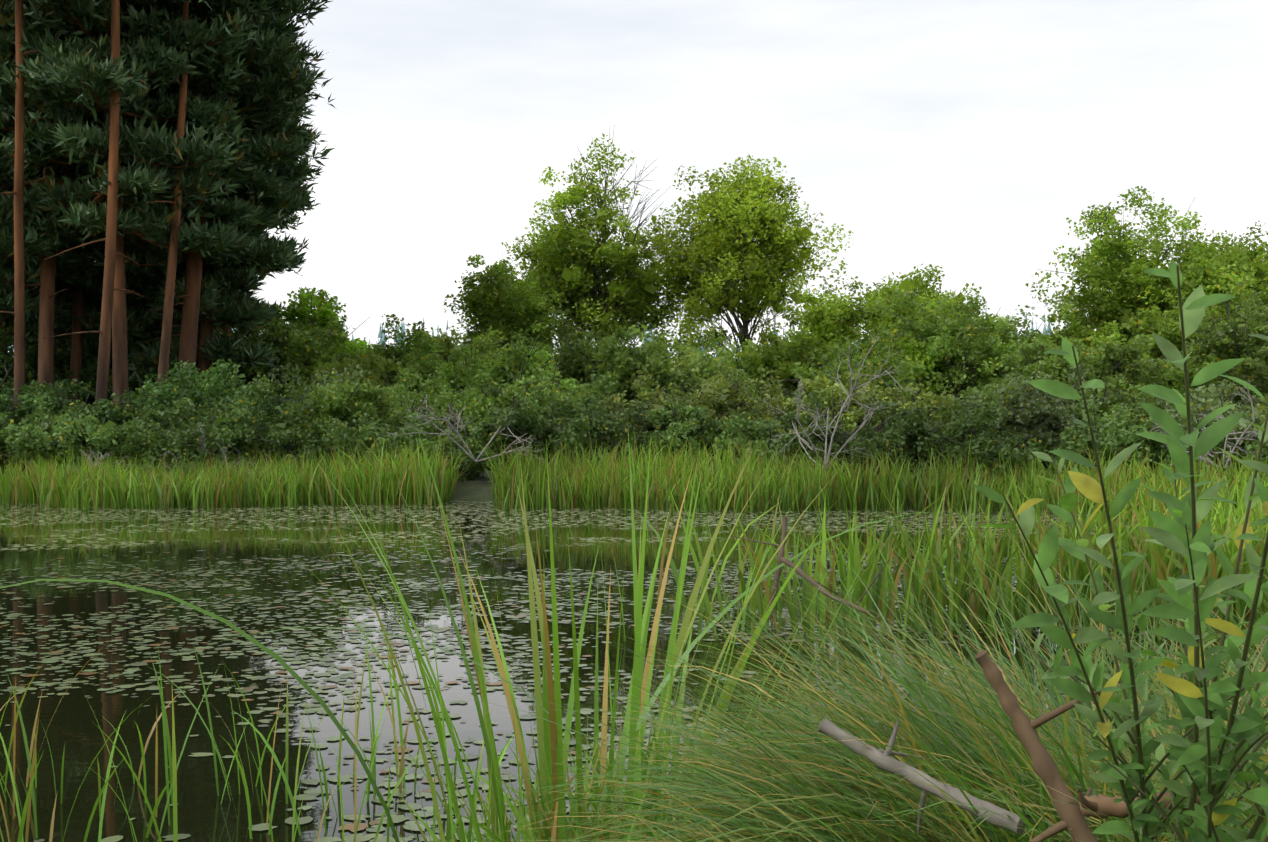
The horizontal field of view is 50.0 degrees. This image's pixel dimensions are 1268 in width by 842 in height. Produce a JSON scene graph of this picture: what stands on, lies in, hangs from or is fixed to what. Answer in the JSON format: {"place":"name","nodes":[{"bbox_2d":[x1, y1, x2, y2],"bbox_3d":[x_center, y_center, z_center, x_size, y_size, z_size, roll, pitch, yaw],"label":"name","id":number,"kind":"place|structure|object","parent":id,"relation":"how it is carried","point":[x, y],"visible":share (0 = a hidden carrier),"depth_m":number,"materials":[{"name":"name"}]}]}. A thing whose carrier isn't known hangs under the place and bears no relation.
{"place":"outdoors","nodes":[
{"label":"outdoors","id":0,"kind":"place"},
{"bbox_2d":[3,408,1163,508],"bbox_3d":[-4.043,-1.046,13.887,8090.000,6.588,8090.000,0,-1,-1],"label":"ground","id":1,"kind":"structure","parent":0,"point":[477,489],"depth_m":28.56,"materials":[{"name":"brown soil"}]},
{"bbox_2d":[0,0,36,465],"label":"pine","id":2,"kind":"object","parent":1,"relation":"on","point":[19,328],"visible":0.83,"depth_m":33.26,"materials":[{"name":"brown plant"}]},
{"bbox_2d":[0,413,46,479],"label":"shrub","id":3,"kind":"object","parent":1,"relation":"on","point":[6,429],"visible":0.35,"depth_m":29.41,"materials":[{"name":"green plant"}]},
{"bbox_2d":[0,315,59,392],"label":"undergrowth","id":4,"kind":"object","parent":1,"relation":"on","point":[3,356],"visible":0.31,"depth_m":39.45,"materials":[{"name":"green plant"}]},
{"bbox_2d":[0,382,65,471],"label":"bush","id":5,"kind":"object","parent":1,"relation":"on","point":[17,413],"visible":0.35,"depth_m":33.07,"materials":[{"name":"green plant"}]},
{"bbox_2d":[0,167,93,364],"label":"pine","id":6,"kind":"object","parent":1,"relation":"on","point":[30,335],"depth_m":45.57,"materials":[{"name":"green plant"}]},
{"bbox_2d":[0,16,97,321],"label":"pine","id":7,"kind":"object","parent":1,"relation":"on","point":[32,276],"visible":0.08,"depth_m":37.72,"materials":[{"name":"green plant"}]},
{"bbox_2d":[6,379,95,421],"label":"bush","id":8,"kind":"object","parent":1,"relation":"on","point":[74,385],"visible":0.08,"depth_m":35.51,"materials":[{"name":"green plant"}]},
{"bbox_2d":[0,393,120,474],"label":"shrub","id":9,"kind":"object","parent":1,"relation":"on","point":[63,432],"visible":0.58,"depth_m":29.28,"materials":[{"name":"green plant"}]},
{"bbox_2d":[0,318,129,408],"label":"undergrowth","id":10,"kind":"object","parent":1,"relation":"on","point":[60,364],"visible":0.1,"depth_m":42.54,"materials":[{"name":"green plant"}]},
{"bbox_2d":[3,0,163,402],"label":"pine","id":11,"kind":"object","parent":1,"relation":"on","point":[136,326],"visible":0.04,"depth_m":40.52,"materials":[{"name":"green plant"}]},
{"bbox_2d":[42,0,146,410],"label":"pine","id":12,"kind":"object","parent":1,"relation":"on","point":[106,316],"visible":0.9,"depth_m":33.04,"materials":[{"name":"brown plant"}]},
{"bbox_2d":[70,389,143,462],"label":"bush","id":13,"kind":"object","parent":1,"relation":"on","point":[110,411],"visible":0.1,"depth_m":31.61,"materials":[{"name":"green plant"}]},
{"bbox_2d":[0,0,214,395],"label":"pine","id":14,"kind":"object","parent":1,"relation":"on","point":[34,245],"visible":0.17,"depth_m":35.42,"materials":[{"name":"green plant"}]},
{"bbox_2d":[0,0,260,410],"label":"pine","id":15,"kind":"object","parent":1,"relation":"on","point":[75,72],"visible":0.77,"depth_m":34.34,"materials":[{"name":"green plant"}]},
{"bbox_2d":[73,360,207,439],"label":"bush","id":16,"kind":"object","parent":1,"relation":"on","point":[133,396],"visible":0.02,"depth_m":32.67,"materials":[{"name":"green plant"}]},
{"bbox_2d":[91,397,210,473],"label":"shrub","id":17,"kind":"object","parent":1,"relation":"on","point":[144,435],"visible":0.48,"depth_m":29.44,"materials":[{"name":"green plant"}]},
{"bbox_2d":[67,319,238,409],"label":"undergrowth","id":18,"kind":"object","parent":1,"relation":"on","point":[133,344],"visible":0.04,"depth_m":40.61,"materials":[{"name":"green plant"}]},
{"bbox_2d":[61,92,335,360],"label":"pine","id":19,"kind":"object","parent":1,"relation":"on","point":[92,346],"visible":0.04,"depth_m":43.06,"materials":[{"name":"green plant"}]},
{"bbox_2d":[65,0,334,382],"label":"pine","id":20,"kind":"object","parent":1,"relation":"on","point":[268,76],"visible":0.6,"depth_m":37.43,"materials":[{"name":"green plant"}]},
{"bbox_2d":[126,358,278,451],"bbox_3d":[-10.230,-0.100,32.786,3.544,2.797,4.774,0,-1,-1],"label":"bush","id":21,"kind":"object","parent":1,"relation":"on","point":[215,386],"visible":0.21,"depth_m":31.63,"materials":[{"name":"green plant"}]},
{"bbox_2d":[141,390,279,475],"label":"shrub","id":22,"kind":"object","parent":1,"relation":"on","point":[226,429],"visible":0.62,"depth_m":29.03,"materials":[{"name":"green plant"}]},
{"bbox_2d":[148,0,281,386],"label":"pine","id":23,"kind":"object","parent":1,"relation":"on","point":[163,365],"visible":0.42,"depth_m":34.74,"materials":[{"name":"brown plant"}]},
{"bbox_2d":[102,1,332,392],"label":"pine","id":24,"kind":"object","parent":1,"relation":"on","point":[271,256],"visible":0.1,"depth_m":40.15,"materials":[{"name":"green plant"}]},
{"bbox_2d":[185,145,319,380],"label":"pine","id":25,"kind":"object","parent":1,"relation":"on","point":[227,297],"visible":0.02,"depth_m":46.83,"materials":[{"name":"green plant"}]},
{"bbox_2d":[227,376,304,456],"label":"bush","id":26,"kind":"object","parent":1,"relation":"on","point":[260,402],"visible":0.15,"depth_m":34.82,"materials":[{"name":"green plant"}]},
{"bbox_2d":[220,67,317,338],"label":"pine","id":27,"kind":"object","parent":1,"relation":"on","point":[284,225],"depth_m":51.56,"materials":[{"name":"green plant"}]},
{"bbox_2d":[213,313,351,399],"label":"tree","id":28,"kind":"object","parent":1,"relation":"on","point":[308,344],"visible":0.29,"depth_m":41.81,"materials":[{"name":"green plant"}]},
{"bbox_2d":[249,405,346,470],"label":"shrub","id":29,"kind":"object","parent":1,"relation":"on","point":[285,442],"visible":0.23,"depth_m":30.06,"materials":[{"name":"green plant"}]},
{"bbox_2d":[228,286,372,375],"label":"tree","id":30,"kind":"object","parent":1,"relation":"on","point":[323,311],"visible":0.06,"depth_m":45.60,"materials":[{"name":"green plant"}]},
{"bbox_2d":[234,355,370,436],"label":"bush","id":31,"kind":"object","parent":1,"relation":"on","point":[283,376],"visible":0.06,"depth_m":35.81,"materials":[{"name":"green plant"}]},
{"bbox_2d":[246,371,411,451],"bbox_3d":[-7.260,0.419,32.234,3.789,3.414,3.538,1,-1,-43],"label":"bush","id":32,"kind":"object","parent":1,"relation":"on","point":[347,403],"visible":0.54,"depth_m":31.42,"materials":[{"name":"green plant"}]},
{"bbox_2d":[299,346,409,401],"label":"bush","id":33,"kind":"object","parent":1,"relation":"on","point":[375,369],"visible":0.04,"depth_m":41.23,"materials":[{"name":"green plant"}]},
{"bbox_2d":[321,413,422,475],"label":"shrub","id":34,"kind":"object","parent":1,"relation":"on","point":[366,437],"visible":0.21,"depth_m":29.29,"materials":[{"name":"green plant"}]},
{"bbox_2d":[363,314,456,395],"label":"tree","id":35,"kind":"object","parent":1,"relation":"on","point":[403,352],"visible":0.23,"depth_m":43.75,"materials":[{"name":"green plant"}]},
{"bbox_2d":[370,367,498,468],"bbox_3d":[-5.299,0.372,35.423,5.431,3.653,4.498,0,-1,-1],"label":"bush","id":36,"kind":"object","parent":1,"relation":"on","point":[401,388],"visible":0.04,"depth_m":34.67,"materials":[{"name":"green plant"}]},
{"bbox_2d":[390,412,489,482],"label":"shrub","id":37,"kind":"object","parent":1,"relation":"on","point":[477,468],"visible":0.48,"depth_m":29.75,"materials":[{"name":"green plant"}]},
{"bbox_2d":[395,375,498,466],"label":"bush","id":38,"kind":"object","parent":1,"relation":"on","point":[436,381],"visible":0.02,"depth_m":34.95,"materials":[{"name":"green plant"}]},
{"bbox_2d":[411,336,488,397],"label":"tree","id":39,"kind":"object","parent":1,"relation":"on","point":[470,369],"visible":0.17,"depth_m":42.33,"materials":[{"name":"green plant"}]},
{"bbox_2d":[385,395,549,462],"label":"dead shrub","id":40,"kind":"object","parent":1,"relation":"on","point":[470,455],"visible":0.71,"depth_m":28.69,"materials":[{"name":"grey wood"}]},
{"bbox_2d":[437,325,509,369],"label":"tree","id":41,"kind":"object","parent":1,"relation":"on","point":[483,347],"visible":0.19,"depth_m":51.65,"materials":[{"name":"green plant"}]},
{"bbox_2d":[428,371,534,466],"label":"bush","id":42,"kind":"object","parent":1,"relation":"on","point":[500,400],"visible":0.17,"depth_m":35.17,"materials":[{"name":"green plant"}]},
{"bbox_2d":[442,254,568,354],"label":"tree","id":43,"kind":"object","parent":1,"relation":"on","point":[494,295],"visible":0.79,"depth_m":58.56,"materials":[{"name":"green plant"}]},
{"bbox_2d":[467,331,559,395],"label":"tree","id":44,"kind":"object","parent":1,"relation":"on","point":[513,360],"visible":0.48,"depth_m":41.35,"materials":[{"name":"green plant"}]},
{"bbox_2d":[469,394,568,479],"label":"shrub","id":45,"kind":"object","parent":1,"relation":"on","point":[529,426],"visible":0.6,"depth_m":29.50,"materials":[{"name":"green plant"}]},
{"bbox_2d":[471,352,598,437],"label":"bush","id":46,"kind":"object","parent":1,"relation":"on","point":[554,392],"visible":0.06,"depth_m":34.70,"materials":[{"name":"green plant"}]},
{"bbox_2d":[496,373,651,473],"bbox_3d":[-1.254,0.410,30.715,3.498,3.008,3.542,0,-1,-1],"label":"shrub","id":47,"kind":"object","parent":1,"relation":"on","point":[596,420],"visible":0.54,"depth_m":30.23,"materials":[{"name":"green plant"}]},
{"bbox_2d":[542,305,633,398],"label":"bush","id":48,"kind":"object","parent":1,"relation":"on","point":[577,352],"visible":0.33,"depth_m":45.49,"materials":[{"name":"green plant"}]},
{"bbox_2d":[501,125,696,353],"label":"tree","id":49,"kind":"object","parent":1,"relation":"on","point":[577,273],"visible":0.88,"depth_m":62.40,"materials":[{"name":"green plant"}]},
{"bbox_2d":[562,324,685,410],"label":"bush","id":50,"kind":"object","parent":1,"relation":"on","point":[620,367],"visible":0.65,"depth_m":40.46,"materials":[{"name":"green plant"}]},
{"bbox_2d":[0,423,1267,641],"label":"reeds","id":51,"kind":"object","parent":1,"relation":"on","point":[586,485],"visible":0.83,"depth_m":24.32,"materials":[{"name":"green plant"}]},
{"bbox_2d":[584,385,719,466],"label":"bush","id":52,"kind":"object","parent":1,"relation":"on","point":[647,425],"visible":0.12,"depth_m":31.21,"materials":[{"name":"green plant"}]},
{"bbox_2d":[620,399,739,469],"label":"shrub","id":53,"kind":"object","parent":1,"relation":"on","point":[691,424],"visible":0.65,"depth_m":30.12,"materials":[{"name":"green plant"}]},
{"bbox_2d":[625,320,744,381],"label":"bush","id":54,"kind":"object","parent":1,"relation":"on","point":[663,338],"depth_m":51.98,"materials":[{"name":"green plant"}]},
{"bbox_2d":[596,347,783,468],"bbox_3d":[1.179,0.126,32.650,4.820,3.708,4.140,0,-1,-37],"label":"bush","id":55,"kind":"object","parent":1,"relation":"on","point":[711,405],"visible":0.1,"depth_m":32.01,"materials":[{"name":"green plant"}]},
{"bbox_2d":[637,343,761,402],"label":"bush","id":56,"kind":"object","parent":1,"relation":"on","point":[688,379],"visible":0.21,"depth_m":40.03,"materials":[{"name":"green plant"}]},
{"bbox_2d":[681,363,768,465],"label":"bush","id":57,"kind":"object","parent":1,"relation":"on","point":[732,399],"visible":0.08,"depth_m":32.74,"materials":[{"name":"green plant"}]},
{"bbox_2d":[680,326,782,389],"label":"bush","id":58,"kind":"object","parent":1,"relation":"on","point":[733,364],"visible":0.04,"depth_m":45.82,"materials":[{"name":"green plant"}]},
{"bbox_2d":[626,154,853,367],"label":"tree","id":59,"kind":"object","parent":1,"relation":"on","point":[716,251],"visible":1,"depth_m":61.16,"materials":[{"name":"green plant"}]},
{"bbox_2d":[712,411,814,479],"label":"shrub","id":60,"kind":"object","parent":1,"relation":"on","point":[767,430],"visible":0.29,"depth_m":28.48,"materials":[{"name":"green plant"}]},
{"bbox_2d":[734,379,824,433],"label":"bush","id":61,"kind":"object","parent":1,"relation":"on","point":[775,403],"depth_m":34.09,"materials":[{"name":"green plant"}]},
{"bbox_2d":[739,328,823,398],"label":"bush","id":62,"kind":"object","parent":1,"relation":"on","point":[789,355],"visible":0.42,"depth_m":45.95,"materials":[{"name":"green plant"}]},
{"bbox_2d":[774,275,894,363],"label":"tree","id":63,"kind":"object","parent":1,"relation":"on","point":[824,323],"visible":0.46,"depth_m":57.44,"materials":[{"name":"green plant"}]},
{"bbox_2d":[761,333,918,471],"bbox_3d":[3.914,-0.210,26.713,2.656,3.046,3.233,0,-1,-1],"label":"dead shrub","id":64,"kind":"object","parent":1,"relation":"on","point":[850,395],"visible":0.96,"depth_m":26.39,"materials":[{"name":"grey wood"}]},
{"bbox_2d":[778,369,905,456],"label":"bush","id":65,"kind":"object","parent":1,"relation":"on","point":[850,420],"visible":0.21,"depth_m":30.18,"materials":[{"name":"green plant"}]},
{"bbox_2d":[789,390,894,481],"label":"shrub","id":66,"kind":"object","parent":1,"relation":"on","point":[840,440],"visible":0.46,"depth_m":28.19,"materials":[{"name":"green plant"}]},
{"bbox_2d":[764,325,925,418],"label":"bush","id":67,"kind":"object","parent":1,"relation":"on","point":[903,379],"visible":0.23,"depth_m":40.92,"materials":[{"name":"green plant"}]},
{"bbox_2d":[809,316,936,405],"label":"bush","id":68,"kind":"object","parent":1,"relation":"on","point":[915,354],"visible":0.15,"depth_m":45.26,"materials":[{"name":"green plant"}]},
{"bbox_2d":[851,397,948,484],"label":"shrub","id":69,"kind":"object","parent":1,"relation":"on","point":[907,432],"visible":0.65,"depth_m":27.55,"materials":[{"name":"green plant"}]},
{"bbox_2d":[846,377,963,450],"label":"bush","id":70,"kind":"object","parent":1,"relation":"on","point":[893,396],"visible":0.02,"depth_m":32.96,"materials":[{"name":"green plant"}]},
{"bbox_2d":[816,264,1013,348],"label":"tree","id":71,"kind":"object","parent":1,"relation":"on","point":[918,287],"visible":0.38,"depth_m":59.11,"materials":[{"name":"green plant"}]},
{"bbox_2d":[872,289,1029,413],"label":"bush","id":72,"kind":"object","parent":1,"relation":"on","point":[944,341],"visible":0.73,"depth_m":45.60,"materials":[{"name":"green plant"}]},
{"bbox_2d":[924,380,1014,430],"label":"bush","id":73,"kind":"object","parent":1,"relation":"on","point":[942,413],"visible":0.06,"depth_m":33.30,"materials":[{"name":"green plant"}]},
{"bbox_2d":[930,294,1051,415],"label":"tree","id":74,"kind":"object","parent":1,"relation":"on","point":[1008,344],"visible":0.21,"depth_m":46.00,"materials":[{"name":"green plant"}]},
{"bbox_2d":[926,399,1057,494],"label":"shrub","id":75,"kind":"object","parent":1,"relation":"on","point":[982,421],"visible":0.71,"depth_m":26.35,"materials":[{"name":"green plant"}]},
{"bbox_2d":[928,376,1090,480],"bbox_3d":[7.969,0.559,28.516,3.461,2.939,3.031,0,-1,21],"label":"bush","id":76,"kind":"object","parent":1,"relation":"on","point":[1035,416],"visible":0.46,"depth_m":27.60,"materials":[{"name":"green plant"}]},
{"bbox_2d":[961,363,1138,423],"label":"bush","id":77,"kind":"object","parent":1,"relation":"on","point":[972,404],"visible":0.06,"depth_m":32.21,"materials":[{"name":"green plant"}]},
{"bbox_2d":[987,338,1119,392],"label":"bush","id":78,"kind":"object","parent":1,"relation":"on","point":[1028,364],"visible":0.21,"depth_m":43.12,"materials":[{"name":"green plant"}]},
{"bbox_2d":[1027,301,1150,358],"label":"tree","id":79,"kind":"object","parent":1,"relation":"on","point":[1083,335],"visible":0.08,"depth_m":52.64,"materials":[{"name":"green plant"}]},
{"bbox_2d":[1029,377,1156,435],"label":"bush","id":80,"kind":"object","parent":1,"relation":"on","point":[1109,403],"visible":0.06,"depth_m":30.68,"materials":[{"name":"green plant"}]},
{"bbox_2d":[1038,333,1168,408],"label":"bush","id":81,"kind":"object","parent":1,"relation":"on","point":[1124,379],"visible":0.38,"depth_m":41.36,"materials":[{"name":"green plant"}]},
{"bbox_2d":[1046,393,1165,480],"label":"shrub","id":82,"kind":"object","parent":1,"relation":"on","point":[1122,438],"visible":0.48,"depth_m":25.86,"materials":[{"name":"green plant"}]},
{"bbox_2d":[1096,402,1192,483],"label":"shrub","id":83,"kind":"object","parent":1,"relation":"on","point":[1153,450],"visible":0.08,"depth_m":26.08,"materials":[{"name":"green plant"}]},
{"bbox_2d":[1025,186,1267,358],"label":"tree","id":84,"kind":"object","parent":1,"relation":"on","point":[1126,280],"visible":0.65,"depth_m":54.73,"materials":[{"name":"green plant"}]},
{"bbox_2d":[1107,334,1252,404],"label":"bush","id":85,"kind":"object","parent":1,"relation":"on","point":[1172,377],"visible":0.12,"depth_m":44.16,"materials":[{"name":"green plant"}]},
{"bbox_2d":[1120,283,1251,365],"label":"bush","id":86,"kind":"object","parent":1,"relation":"on","point":[1170,330],"visible":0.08,"depth_m":46.81,"materials":[{"name":"green plant"}]},
{"bbox_2d":[1148,409,1256,486],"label":"shrub","id":87,"kind":"object","parent":1,"relation":"on","point":[1165,451],"visible":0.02,"depth_m":25.49,"materials":[{"name":"green plant"}]},
{"bbox_2d":[1149,380,1258,472],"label":"dead shrub","id":88,"kind":"object","parent":1,"relation":"on","point":[1201,457],"visible":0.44,"depth_m":23.89,"materials":[{"name":"grey wood"}]},
{"bbox_2d":[1156,379,1263,430],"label":"bush","id":89,"kind":"object","parent":1,"relation":"on","point":[1203,400],"visible":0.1,"depth_m":28.43,"materials":[{"name":"green plant"}]},
{"bbox_2d":[1174,290,1267,405],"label":"tree","id":90,"kind":"object","parent":1,"relation":"on","point":[1225,342],"visible":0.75,"depth_m":43.89,"materials":[{"name":"green plant"}]},
{"bbox_2d":[1203,394,1267,483],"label":"bush","id":91,"kind":"object","parent":1,"relation":"on","point":[1243,426],"visible":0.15,"depth_m":25.34,"materials":[{"name":"green plant"}]},
{"bbox_2d":[1206,220,1267,337],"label":"tree","id":92,"kind":"object","parent":1,"relation":"on","point":[1259,258],"visible":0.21,"depth_m":57.61,"materials":[{"name":"green plant"}]},
{"bbox_2d":[0,500,1267,841],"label":"pond water","id":93,"kind":"structure","parent":0,"point":[32,536],"depth_m":9.07,"materials":[{"name":"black liquid"}]},
{"bbox_2d":[0,544,1264,841],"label":"floating leaves","id":94,"kind":"object","parent":93,"relation":"on","point":[306,794],"visible":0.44,"depth_m":8.53,"materials":[{"name":"green plant"}]},
{"bbox_2d":[0,417,1267,841],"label":"grass","id":95,"kind":"structure","parent":0,"point":[832,791],"depth_m":2.32,"materials":[{"name":"green plant"}]},
{"bbox_2d":[731,516,786,618],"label":"twig","id":96,"kind":"object","parent":95,"relation":"on","point":[778,571],"visible":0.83,"depth_m":3.03,"materials":[{"name":"brown wood"}]},
{"bbox_2d":[779,556,889,614],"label":"twig","id":97,"kind":"object","parent":95,"relation":"on","point":[798,570],"visible":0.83,"depth_m":2.79,"materials":[{"name":"brown wood"}]},
{"bbox_2d":[818,718,1025,835],"bbox_3d":[0.358,0.434,1.651,0.256,0.137,0.099,0,-1,32],"label":"dead branch","id":98,"kind":"object","parent":95,"relation":"on","point":[828,727],"visible":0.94,"depth_m":1.63,"materials":[{"name":"grey wood"}]},
{"bbox_2d":[974,650,1119,841],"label":"dead branch","id":99,"kind":"object","parent":95,"relation":"on","point":[1073,822],"visible":0.94,"depth_m":1.41,"materials":[{"name":"brown wood"}]},
{"bbox_2d":[974,259,1267,841],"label":"leafy plant","id":100,"kind":"object","parent":95,"relation":"on","point":[1209,733],"visible":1,"depth_m":1.07,"materials":[{"name":"green plant"}]},
{"bbox_2d":[1077,790,1207,818],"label":"dead branch","id":101,"kind":"object","parent":95,"relation":"on","point":[1101,804],"visible":0.5,"depth_m":1.35,"materials":[{"name":"brown wood"}]},
{"bbox_2d":[8,0,1267,362],"label":"sky","id":102,"kind":"structure","parent":0,"point":[961,137],"materials":[{"name":"white"}]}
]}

